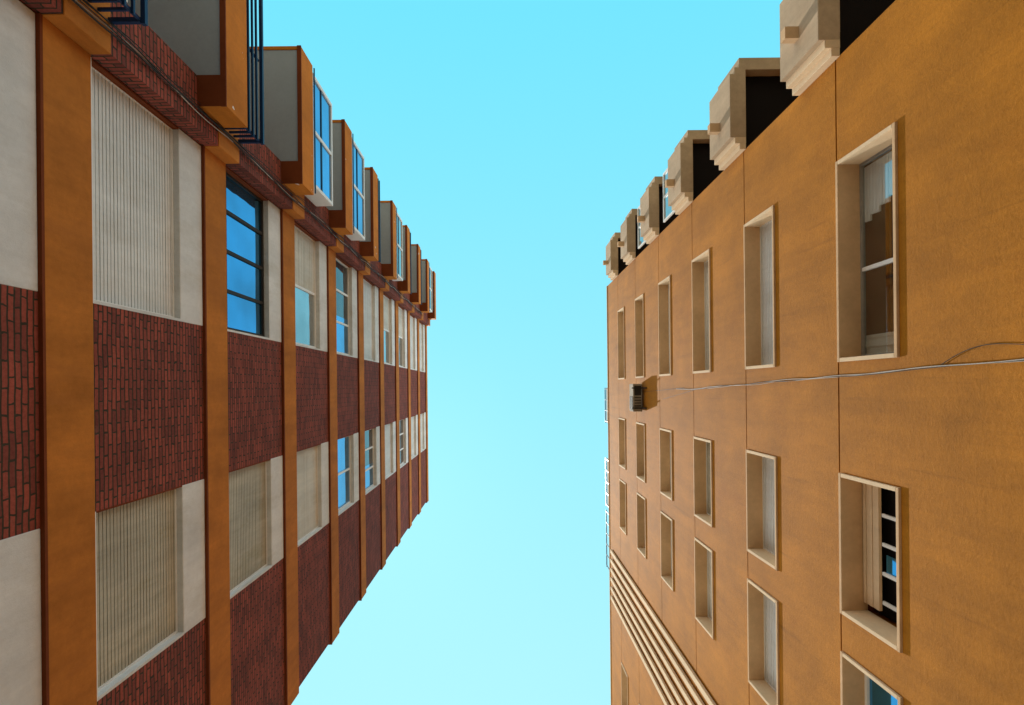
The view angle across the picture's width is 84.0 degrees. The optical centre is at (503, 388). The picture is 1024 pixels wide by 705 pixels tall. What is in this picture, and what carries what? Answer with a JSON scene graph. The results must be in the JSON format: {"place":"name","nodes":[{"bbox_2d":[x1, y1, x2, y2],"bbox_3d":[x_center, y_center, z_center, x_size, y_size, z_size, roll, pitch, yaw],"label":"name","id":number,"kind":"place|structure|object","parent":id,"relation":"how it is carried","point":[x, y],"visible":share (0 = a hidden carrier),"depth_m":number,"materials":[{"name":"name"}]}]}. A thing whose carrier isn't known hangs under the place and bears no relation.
{"place":"outdoors","nodes":[
{"label":"outdoors","id":0,"kind":"place"},
{"bbox_2d":[87,0,429,311],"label":"balcony railing","id":1,"kind":"object","parent":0,"point":[142,19],"visible":0.85,"depth_m":8.96,"materials":[{"name":"metal"}]},
{"bbox_2d":[127,0,431,311],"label":"balcony window frame","id":2,"kind":"object","parent":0,"point":[319,198],"visible":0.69,"depth_m":12.91,"materials":[{"name":"white metal"}]},
{"bbox_2d":[127,0,432,310],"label":"balcony soffit","id":3,"kind":"structure","parent":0,"point":[187,32],"depth_m":10.96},
{"bbox_2d":[313,79,362,234],"bbox_3d":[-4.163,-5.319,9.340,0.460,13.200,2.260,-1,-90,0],"label":"balcony window glass","id":4,"kind":"object","parent":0,"point":[325,153],"visible":0.71,"depth_m":12.64,"materials":[{"name":"blue glass"}]},
{"bbox_2d":[320,90,398,257],"bbox_3d":[-3.936,-5.321,21.250,0.034,18.060,2.180,-1,-90,0],"label":"balcony window frame","id":5,"kind":"object","parent":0,"point":[357,167],"visible":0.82,"depth_m":12.27,"materials":[{"name":"metal"}]},
{"bbox_2d":[396,216,431,309],"bbox_3d":[-3.938,-5.321,25.795,0.010,10.290,2.260,-1,-90,0],"label":"balcony window glass","id":6,"kind":"object","parent":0,"point":[400,259],"visible":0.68,"depth_m":21.62,"materials":[{"name":"glass"}]},
{"bbox_2d":[246,0,781,704],"label":"sky","id":7,"kind":"structure","parent":0,"point":[512,140],"materials":[{"name":"blue"}]},
{"bbox_2d":[637,168,674,248],"bbox_3d":[4.472,-5.320,16.850,0.050,4.100,1.350,-1,-90,0],"label":"balcony window frame","id":8,"kind":"object","parent":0,"point":[664,218],"visible":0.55,"depth_m":15.85,"materials":[{"name":"white metal"}]},
{"bbox_2d":[639,171,672,245],"bbox_3d":[4.482,-5.320,16.840,0.010,4.080,1.310,-1,-90,0],"label":"balcony window glass","id":9,"kind":"object","parent":8,"relation":"in","point":[668,210],"visible":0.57,"depth_m":15.73,"materials":[{"name":"glass"}]},
{"bbox_2d":[608,39,839,279],"bbox_3d":[4.468,-4.710,12.764,0.209,22.063,0.370,-1,-90,0],"label":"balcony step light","id":10,"kind":"object","parent":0,"point":[819,61],"visible":0.86,"depth_m":8.69,"materials":[{"name":"beige stone"}]},
{"bbox_2d":[609,0,839,248],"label":"balcony step","id":11,"kind":"object","parent":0,"point":[738,67],"visible":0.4,"depth_m":13.73,"materials":[{"name":"beige stone"}]},
{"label":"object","id":12,"kind":"object","parent":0,"visible":0},
{"bbox_2d":[19,0,428,324],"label":"brick pier","id":13,"kind":"structure","parent":12,"relation":"attached to","point":[132,71],"depth_m":7.70,"materials":[{"name":"red brick"}]},
{"bbox_2d":[43,17,427,704],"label":"floor band","id":14,"kind":"object","parent":12,"relation":"attached to","point":[69,375],"visible":0.32,"depth_m":6.08,"materials":[{"name":"orange paint"}]},
{"bbox_2d":[0,284,425,704],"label":"brick wall","id":15,"kind":"structure","parent":14,"relation":"on","point":[148,410],"depth_m":8.28,"materials":[{"name":"red brick"}]},
{"bbox_2d":[91,60,97,700],"bbox_3d":[-4.524,-0.102,16.711,0.102,27.018,7.035,-1,-90,0],"label":"window sill","id":16,"kind":"structure","parent":15,"relation":"attached to","point":[93,302],"depth_m":6.21,"materials":[{"name":"beige stone"}]},
{"bbox_2d":[0,0,425,704],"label":"wall panels","id":17,"kind":"structure","parent":15,"relation":"attached to","point":[20,620],"depth_m":7.90,"materials":[{"name":"white paint"}]},
{"bbox_2d":[226,172,264,336],"bbox_3d":[-4.627,-2.294,10.050,0.060,1.700,2.650,-1,-90,0],"label":"window frame","id":18,"kind":"object","parent":17,"relation":"attached to","point":[248,225],"visible":0.46,"depth_m":10.48,"materials":[{"name":"black metal"}]},
{"bbox_2d":[91,58,422,512],"bbox_3d":[-4.593,-1.127,17.560,0.204,28.680,4.985,-1,-90,0],"label":"window jamb","id":19,"kind":"object","parent":17,"relation":"attached to","point":[123,87],"depth_m":7.60,"materials":[{"name":"beige paint"}]},
{"bbox_2d":[35,13,426,704],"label":"band drip edge","id":20,"kind":"object","parent":15,"relation":"attached to","point":[43,359],"visible":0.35,"depth_m":8.48,"materials":[{"name":"red paint"}]},
{"bbox_2d":[92,67,422,690],"bbox_3d":[-4.600,-0.119,17.550,0.070,28.700,7.000,-1,-90,0],"label":"window frame","id":21,"kind":"object","parent":15,"relation":"attached to","point":[242,582],"visible":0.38,"depth_m":10.89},
{"bbox_2d":[96,462,265,687],"bbox_3d":[-4.560,2.363,7.050,0.022,7.640,1.975,-1,-90,0],"label":"roller shutter","id":22,"kind":"object","parent":21,"relation":"attached to","point":[135,559],"visible":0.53,"depth_m":7.25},
{"bbox_2d":[92,68,422,475],"bbox_3d":[-4.584,-0.119,17.550,0.022,28.640,6.940,-1,-90,0],"label":"roller shutter","id":23,"kind":"object","parent":21,"relation":"attached to","point":[132,228],"visible":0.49,"depth_m":7.07,"materials":[{"name":"white plastic"}]},
{"bbox_2d":[226,176,372,508],"bbox_3d":[-4.612,-0.119,14.530,0.017,10.620,6.960,-1,-90,0],"label":"window glass","id":24,"kind":"object","parent":21,"relation":"attached to","point":[243,277],"visible":0.52,"depth_m":10.30,"materials":[{"name":"blue glass"}]},
{"bbox_2d":[294,227,402,539],"bbox_3d":[-4.586,-0.104,19.040,0.026,13.620,6.910,-1,-90,0],"label":"roller shutter","id":25,"kind":"object","parent":21,"relation":"attached to","point":[307,519],"visible":0.68,"depth_m":13.21,"materials":[{"name":"beige plastic"}]},
{"bbox_2d":[295,287,401,365],"bbox_3d":[-4.637,-2.294,19.050,0.010,13.660,2.610,-1,-90,0],"label":"window glass","id":26,"kind":"object","parent":21,"relation":"attached to","point":[304,314],"visible":0.41,"depth_m":13.34,"materials":[{"name":"glass"}]},
{"bbox_2d":[336,260,402,465],"bbox_3d":[-4.615,-0.119,20.550,0.010,10.660,6.960,-1,-90,0],"label":"window glass","id":27,"kind":"object","parent":21,"relation":"attached to","point":[341,285],"visible":0.36,"depth_m":16.58,"materials":[{"name":"blue glass"}]},
{"bbox_2d":[94,300,424,699],"bbox_3d":[-4.567,1.223,17.560,0.210,28.680,4.385,-1,-90,0],"label":"window jamb","id":28,"kind":"object","parent":15,"relation":"attached to","point":[118,680],"depth_m":7.56,"materials":[{"name":"white paint"}]},
{"bbox_2d":[42,0,429,325],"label":"pier band","id":29,"kind":"object","parent":12,"relation":"attached to","point":[78,25],"visible":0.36,"depth_m":6.05,"materials":[{"name":"orange paint"}]},
{"bbox_2d":[199,0,435,319],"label":"balcony parapet","id":30,"kind":"structure","parent":12,"relation":"attached to","point":[233,114],"depth_m":11.10,"materials":[{"name":"orange paint"}]},
{"bbox_2d":[72,0,421,314],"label":"electric cable","id":31,"kind":"object","parent":30,"relation":"attached to","point":[152,66],"visible":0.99,"depth_m":7.92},
{"bbox_2d":[197,0,434,317],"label":"balcony edge","id":32,"kind":"object","parent":30,"relation":"attached to","point":[211,90],"visible":0.95,"depth_m":10.94,"materials":[{"name":"orange paint"}]},
{"bbox_2d":[426,326,428,500],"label":"roof cornice","id":33,"kind":"structure","parent":12,"relation":"on","point":[427,426],"depth_m":33.02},
{"label":"ground","id":34,"kind":"structure","parent":0,"visible":0},
{"bbox_2d":[607,0,1023,704],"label":"stucco wall","id":35,"kind":"structure","parent":34,"relation":"on","point":[941,82],"depth_m":7.42,"materials":[{"name":"orange paint"}]},
{"bbox_2d":[606,286,611,704],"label":"roof cap","id":36,"kind":"object","parent":35,"relation":"on","point":[609,495],"visible":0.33,"depth_m":25.10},
{"bbox_2d":[605,388,608,568],"bbox_3d":[4.679,4.053,25.635,0.040,0.910,8.200,-1,-90,0],"label":"roof railing","id":37,"kind":"object","parent":36,"relation":"on","point":[606,482],"visible":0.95,"depth_m":26.05,"materials":[{"name":"grey metal"}]},
{"bbox_2d":[606,388,608,507],"bbox_3d":[4.695,2.653,25.550,0.020,0.700,5.400,-1,-90,0],"label":"roof screen","id":38,"kind":"object","parent":36,"relation":"on","point":[607,458],"visible":0.5,"depth_m":25.77,"materials":[{"name":"white metal"}]},
{"bbox_2d":[629,384,646,411],"bbox_3d":[4.412,0.296,18.825,0.418,0.950,0.920,-1,-90,0],"label":"air conditioner","id":39,"kind":"object","parent":35,"relation":"attached to","point":[635,400],"visible":1,"depth_m":18.75,"materials":[{"name":"white metal"}]},
{"bbox_2d":[610,549,715,704],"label":"vertical fin","id":40,"kind":"object","parent":35,"relation":"attached to","point":[696,680],"visible":1,"depth_m":17.42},
{"bbox_2d":[617,122,902,704],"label":"window surround","id":41,"kind":"object","parent":35,"relation":"attached to","point":[851,580],"visible":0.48,"depth_m":10.78,"materials":[{"name":"beige stone"}]},
{"bbox_2d":[705,262,711,618],"bbox_3d":[4.912,1.226,17.730,0.026,10.030,8.520,-1,-90,0],"label":"roller shutter","id":42,"kind":"object","parent":41,"relation":"attached to","point":[707,368],"visible":0.06,"depth_m":13.62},
{"bbox_2d":[707,442,710,514],"bbox_3d":[4.918,2.116,13.219,0.022,1.008,1.760,-1,-90,0],"label":"roller shutter","id":43,"kind":"object","parent":41,"relation":"attached to","point":[708,478],"visible":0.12,"depth_m":13.62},
{"bbox_2d":[669,222,776,690],"bbox_3d":[4.963,6.616,11.730,0.022,22.030,19.300,-1,-90,0],"label":"roller shutter","id":44,"kind":"object","parent":41,"relation":"attached to","point":[769,490],"visible":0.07,"depth_m":10.52,"materials":[{"name":"beige plastic"}]},
{"bbox_2d":[618,124,899,704],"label":"window surround side","id":45,"kind":"object","parent":41,"relation":"attached to","point":[878,627],"depth_m":7.70,"materials":[{"name":"beige stone"}]},
{"bbox_2d":[668,220,896,704],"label":"window frame","id":46,"kind":"object","parent":41,"relation":"in","point":[886,516],"visible":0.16,"depth_m":10.74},
{"bbox_2d":[870,555,897,704],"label":"window glass","id":47,"kind":"object","parent":46,"relation":"in","point":[879,695],"visible":0.26,"depth_m":7.42,"materials":[{"name":"blue glass"}]},
{"bbox_2d":[863,483,881,610],"bbox_3d":[4.919,2.066,7.596,0.040,0.322,1.680,-1,-90,0],"label":"shutter leaf","id":48,"kind":"object","parent":41,"relation":"attached to","point":[872,551],"visible":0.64,"depth_m":7.57,"materials":[{"name":"beige paint"}]},
{"bbox_2d":[859,144,893,355],"bbox_3d":[4.911,-0.019,7.230,0.055,1.090,6.090,-1,-90,0],"label":"window frame","id":49,"kind":"object","parent":41,"relation":"in","point":[862,248],"visible":0.3,"depth_m":7.74,"materials":[{"name":"white wood"}]},
{"bbox_2d":[864,151,892,221],"bbox_3d":[4.922,-2.632,7.316,0.030,0.858,0.744,-1,-90,0],"label":"curtain","id":50,"kind":"object","parent":41,"relation":"attached to","point":[878,189],"visible":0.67,"depth_m":7.47,"materials":[{"name":"white fabric"}]},
{"bbox_2d":[866,331,893,354],"bbox_3d":[4.943,-0.584,7.230,0.043,1.090,0.281,-1,-90,0],"label":"curtain","id":51,"kind":"object","parent":41,"relation":"hanging from","point":[880,343],"visible":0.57,"depth_m":7.46,"materials":[{"name":"white fabric"}]},
{"bbox_2d":[647,343,1023,398],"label":"electric cable","id":52,"kind":"object","parent":35,"relation":"attached to","point":[941,365],"visible":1,"depth_m":6.64,"materials":[{"name":"grey rubber"}]},
{"bbox_2d":[865,162,889,611],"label":"room wall","id":53,"kind":"structure","parent":35,"relation":"on","point":[878,278],"depth_m":7.83,"materials":[{"name":"red paint"}]},
{"bbox_2d":[875,488,896,622],"bbox_3d":[5.064,2.115,7.230,0.010,1.090,1.820,-1,-90,0],"label":"dark interior","id":54,"kind":"object","parent":35,"relation":"attached to","point":[888,507],"visible":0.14,"depth_m":7.48,"materials":[{"name":"black"}]},
{"bbox_2d":[889,195,893,331],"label":"room wall","id":55,"kind":"structure","parent":35,"relation":"attached to","point":[891,265],"depth_m":7.74,"materials":[{"name":"paint"}]},
{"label":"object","id":56,"kind":"object","parent":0,"visible":0},
{"bbox_2d":[618,57,779,239],"bbox_3d":[5.549,-6.146,12.618,1.980,21.764,0.220,-1,-90,0],"label":"balcony return","id":57,"kind":"object","parent":56,"relation":"attached to","point":[762,66],"visible":0.14,"depth_m":10.81,"materials":[{"name":"beige stone"}]},
{"bbox_2d":[606,0,839,274],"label":"balcony front","id":58,"kind":"structure","parent":57,"relation":"attached to","point":[817,22],"depth_m":10.73,"materials":[{"name":"beige paint"}]},
{"bbox_2d":[603,26,798,264],"bbox_3d":[4.169,-5.157,12.795,0.200,21.130,0.170,-1,-90,0],"label":"balcony spout","id":59,"kind":"object","parent":58,"relation":"attached to","point":[789,34],"visible":1,"depth_m":11.23,"materials":[{"name":"beige paint"}]},
{"bbox_2d":[618,0,894,274],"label":"loggia ceiling","id":60,"kind":"structure","parent":57,"relation":"attached to","point":[770,100],"depth_m":10.98,"materials":[{"name":"black"}]}
]}

